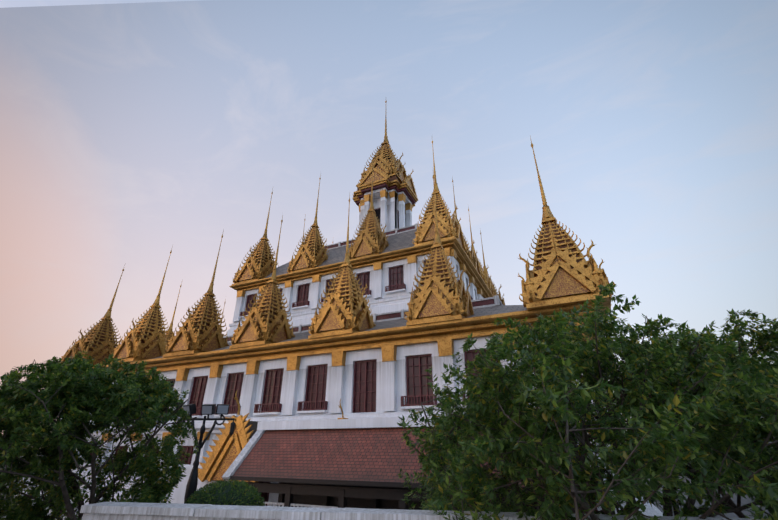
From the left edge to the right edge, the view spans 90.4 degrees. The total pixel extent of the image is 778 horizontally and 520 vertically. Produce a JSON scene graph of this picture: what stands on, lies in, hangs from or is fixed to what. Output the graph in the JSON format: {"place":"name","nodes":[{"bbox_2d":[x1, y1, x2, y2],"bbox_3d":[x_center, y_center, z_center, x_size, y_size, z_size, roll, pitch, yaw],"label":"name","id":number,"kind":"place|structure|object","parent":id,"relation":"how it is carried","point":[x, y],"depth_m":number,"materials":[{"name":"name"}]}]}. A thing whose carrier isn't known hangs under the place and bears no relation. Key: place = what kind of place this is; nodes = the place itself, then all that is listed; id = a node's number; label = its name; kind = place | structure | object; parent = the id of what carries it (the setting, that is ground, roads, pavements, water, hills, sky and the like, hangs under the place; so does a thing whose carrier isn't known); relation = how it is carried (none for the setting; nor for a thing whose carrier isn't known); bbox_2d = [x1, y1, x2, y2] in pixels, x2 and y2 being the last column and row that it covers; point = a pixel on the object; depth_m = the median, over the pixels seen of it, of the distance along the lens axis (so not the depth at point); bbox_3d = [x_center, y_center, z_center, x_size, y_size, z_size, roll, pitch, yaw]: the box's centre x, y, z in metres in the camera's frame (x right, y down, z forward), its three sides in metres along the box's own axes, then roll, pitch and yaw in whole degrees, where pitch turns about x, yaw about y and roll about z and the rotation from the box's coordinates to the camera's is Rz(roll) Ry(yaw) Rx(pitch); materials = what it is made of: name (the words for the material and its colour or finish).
{"place":"outdoors","nodes":[
{"label":"outdoors","id":0,"kind":"place"},
{"bbox_2d":[91,223,602,435],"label":"cornice","id":1,"kind":"structure","parent":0,"point":[390,327],"depth_m":26.09,"materials":[{"name":"paint"}]},
{"bbox_2d":[61,263,125,365],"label":"spire","id":2,"kind":"structure","parent":1,"relation":"on","point":[98,341],"depth_m":35.17,"materials":[{"name":"gold paint"}]},
{"bbox_2d":[110,246,172,363],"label":"spire","id":3,"kind":"structure","parent":1,"relation":"on","point":[145,339],"depth_m":32.51,"materials":[{"name":"gold paint"}]},
{"bbox_2d":[165,283,181,371],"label":"spire","id":4,"kind":"structure","parent":1,"relation":"on","point":[170,329],"depth_m":42.72,"materials":[{"name":"gold paint"}]},
{"bbox_2d":[163,230,228,357],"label":"spire","id":5,"kind":"structure","parent":1,"relation":"on","point":[201,330],"depth_m":29.84,"materials":[{"name":"gold paint"}]},
{"bbox_2d":[198,390,263,492],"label":"porch gable","id":6,"kind":"structure","parent":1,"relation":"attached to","point":[224,453],"depth_m":20.36,"materials":[{"name":"gold paint"}]},
{"bbox_2d":[232,190,278,284],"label":"spire","id":7,"kind":"structure","parent":1,"relation":"on","point":[259,263],"depth_m":43.08,"materials":[{"name":"gold paint"}]},
{"bbox_2d":[229,216,294,348],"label":"spire","id":8,"kind":"structure","parent":1,"relation":"on","point":[266,321],"depth_m":27.27,"materials":[{"name":"gold paint"}]},
{"bbox_2d":[287,174,328,280],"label":"spire","id":9,"kind":"structure","parent":1,"relation":"on","point":[311,252],"depth_m":40.47,"materials":[{"name":"gold paint"}]},
{"bbox_2d":[308,195,375,338],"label":"spire","id":10,"kind":"structure","parent":1,"relation":"on","point":[344,309],"depth_m":24.63,"materials":[{"name":"gold paint"}]},
{"bbox_2d":[233,248,451,322],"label":"wall","id":11,"kind":"structure","parent":1,"relation":"on","point":[381,280],"depth_m":36.43,"materials":[{"name":"white paint"}]},
{"bbox_2d":[349,160,392,266],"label":"spire","id":12,"kind":"structure","parent":1,"relation":"on","point":[371,238],"depth_m":37.76,"materials":[{"name":"gold paint"}]},
{"bbox_2d":[353,166,417,231],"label":"pavilion","id":13,"kind":"structure","parent":1,"relation":"on","point":[395,199],"depth_m":51.62,"materials":[{"name":"white paint"}]},
{"bbox_2d":[358,101,406,182],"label":"spire","id":14,"kind":"structure","parent":13,"relation":"on","point":[386,161],"depth_m":55.17,"materials":[{"name":"gold paint"}]},
{"bbox_2d":[404,174,473,325],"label":"spire","id":15,"kind":"structure","parent":1,"relation":"on","point":[441,293],"depth_m":21.99,"materials":[{"name":"gold paint"}]},
{"bbox_2d":[412,140,466,250],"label":"spire","id":16,"kind":"structure","parent":1,"relation":"on","point":[449,227],"depth_m":34.77,"materials":[{"name":"gold paint"}]},
{"bbox_2d":[451,249,482,299],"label":"wall","id":17,"kind":"structure","parent":1,"relation":"on","point":[475,292],"depth_m":35.88,"materials":[{"name":"white paint"}]},
{"bbox_2d":[452,177,482,276],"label":"spire","id":18,"kind":"structure","parent":1,"relation":"on","point":[472,257],"depth_m":41.17,"materials":[{"name":"gold paint"}]},
{"bbox_2d":[468,207,494,297],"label":"spire","id":19,"kind":"structure","parent":1,"relation":"on","point":[487,280],"depth_m":47.12,"materials":[{"name":"gold paint"}]},
{"bbox_2d":[480,230,504,304],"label":"spire","id":20,"kind":"structure","parent":1,"relation":"on","point":[499,294],"depth_m":53.56,"materials":[{"name":"gold paint"}]},
{"bbox_2d":[518,137,614,315],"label":"spire","id":21,"kind":"structure","parent":1,"relation":"on","point":[563,272],"depth_m":19.03,"materials":[{"name":"gold paint"}]},
{"bbox_2d":[0,454,777,517],"bbox_3d":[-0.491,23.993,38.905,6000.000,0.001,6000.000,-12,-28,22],"label":"ground","id":22,"kind":"structure","parent":0,"point":[744,501],"depth_m":35.15,"materials":[{"name":"green plant"}]},
{"bbox_2d":[0,351,198,519],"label":"tree","id":23,"kind":"object","parent":22,"relation":"on","point":[120,396],"depth_m":9.06,"materials":[{"name":"green plant"}]},
{"bbox_2d":[14,462,212,519],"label":"boundary wall","id":24,"kind":"structure","parent":22,"relation":"on","point":[178,495],"depth_m":21.25,"materials":[{"name":"white paint"}]},
{"bbox_2d":[177,404,235,502],"bbox_3d":[-6.643,8.086,13.062,2.098,6.063,0.559,0,-26,0],"label":"lamp post","id":25,"kind":"object","parent":22,"relation":"on","point":[207,410],"depth_m":14.02,"materials":[{"name":"black metal"}]},
{"bbox_2d":[184,478,265,505],"bbox_3d":[-4.304,7.614,9.562,2.105,3.857,2.109,-12,-28,22],"label":"shrub","id":26,"kind":"object","parent":22,"relation":"on","point":[217,483],"depth_m":9.83,"materials":[{"name":"green plant"}]},
{"bbox_2d":[1,497,662,517],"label":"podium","id":27,"kind":"object","parent":22,"relation":"on","point":[653,510],"depth_m":27.86,"materials":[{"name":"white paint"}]},
{"bbox_2d":[50,324,623,513],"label":"wall","id":28,"kind":"structure","parent":22,"relation":"on","point":[388,378],"depth_m":23.46,"materials":[{"name":"white paint"}]},
{"bbox_2d":[222,399,563,511],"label":"sala","id":29,"kind":"structure","parent":22,"relation":"on","point":[342,462],"depth_m":17.15,"materials":[{"name":"brown tile"}]},
{"bbox_2d":[80,502,759,519],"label":"parapet wall","id":30,"kind":"structure","parent":22,"relation":"on","point":[130,511],"depth_m":6.90,"materials":[{"name":"white paint"}]},
{"bbox_2d":[398,281,777,519],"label":"tree","id":31,"kind":"object","parent":22,"relation":"on","point":[549,405],"depth_m":6.85,"materials":[{"name":"green plant"}]},
{"bbox_2d":[615,309,777,517],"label":"tree","id":32,"kind":"object","parent":22,"relation":"on","point":[762,351],"depth_m":9.88,"materials":[{"name":"green plant"}]},
{"bbox_2d":[0,0,777,446],"label":"sky","id":33,"kind":"structure","parent":0,"point":[132,131],"materials":[{"name":"blue"}]}
]}

